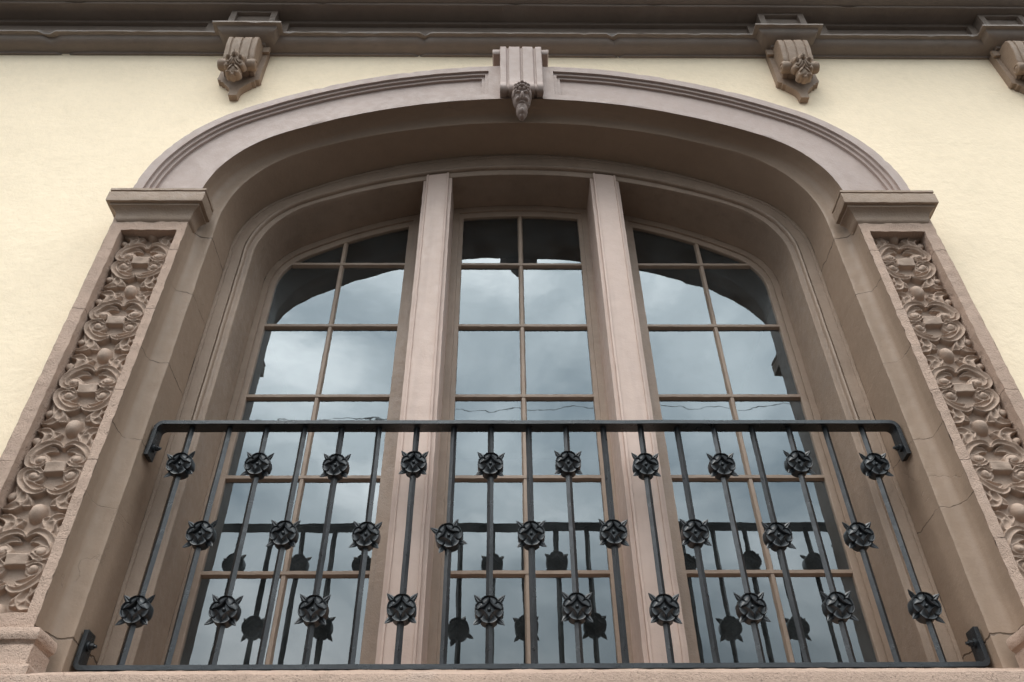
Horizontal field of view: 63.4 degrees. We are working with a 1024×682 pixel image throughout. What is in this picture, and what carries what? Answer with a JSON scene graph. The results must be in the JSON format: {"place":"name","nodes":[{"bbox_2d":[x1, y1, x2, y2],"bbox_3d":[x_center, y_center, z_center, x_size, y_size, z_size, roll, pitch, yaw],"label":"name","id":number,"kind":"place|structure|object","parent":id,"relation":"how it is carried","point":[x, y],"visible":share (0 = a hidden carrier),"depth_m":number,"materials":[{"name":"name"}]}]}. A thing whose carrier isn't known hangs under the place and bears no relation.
{"place":"outdoors","nodes":[
{"label":"outdoors","id":0,"kind":"place"},
{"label":"pavement","id":1,"kind":"structure","parent":0,"visible":0},
{"bbox_2d":[0,0,1023,681],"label":"building","id":2,"kind":"structure","parent":1,"relation":"on","point":[510,208],"depth_m":3.75,"materials":[{"name":"beige paint"}]},
{"bbox_2d":[97,155,962,664],"bbox_3d":[0.050,0.144,3.226,2.501,2.581,0.239,0,-41,-1],"label":"window","id":3,"kind":"structure","parent":2,"relation":"in","point":[598,195],"depth_m":3.23,"materials":[{"name":"brown paint"}]},
{"bbox_2d":[73,420,989,671],"bbox_3d":[0.058,0.590,2.522,2.493,0.823,0.052,0,-41,-1],"label":"balcony railing","id":4,"kind":"object","parent":2,"relation":"on","point":[137,611],"visible":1,"depth_m":2.50,"materials":[{"name":"black metal"}]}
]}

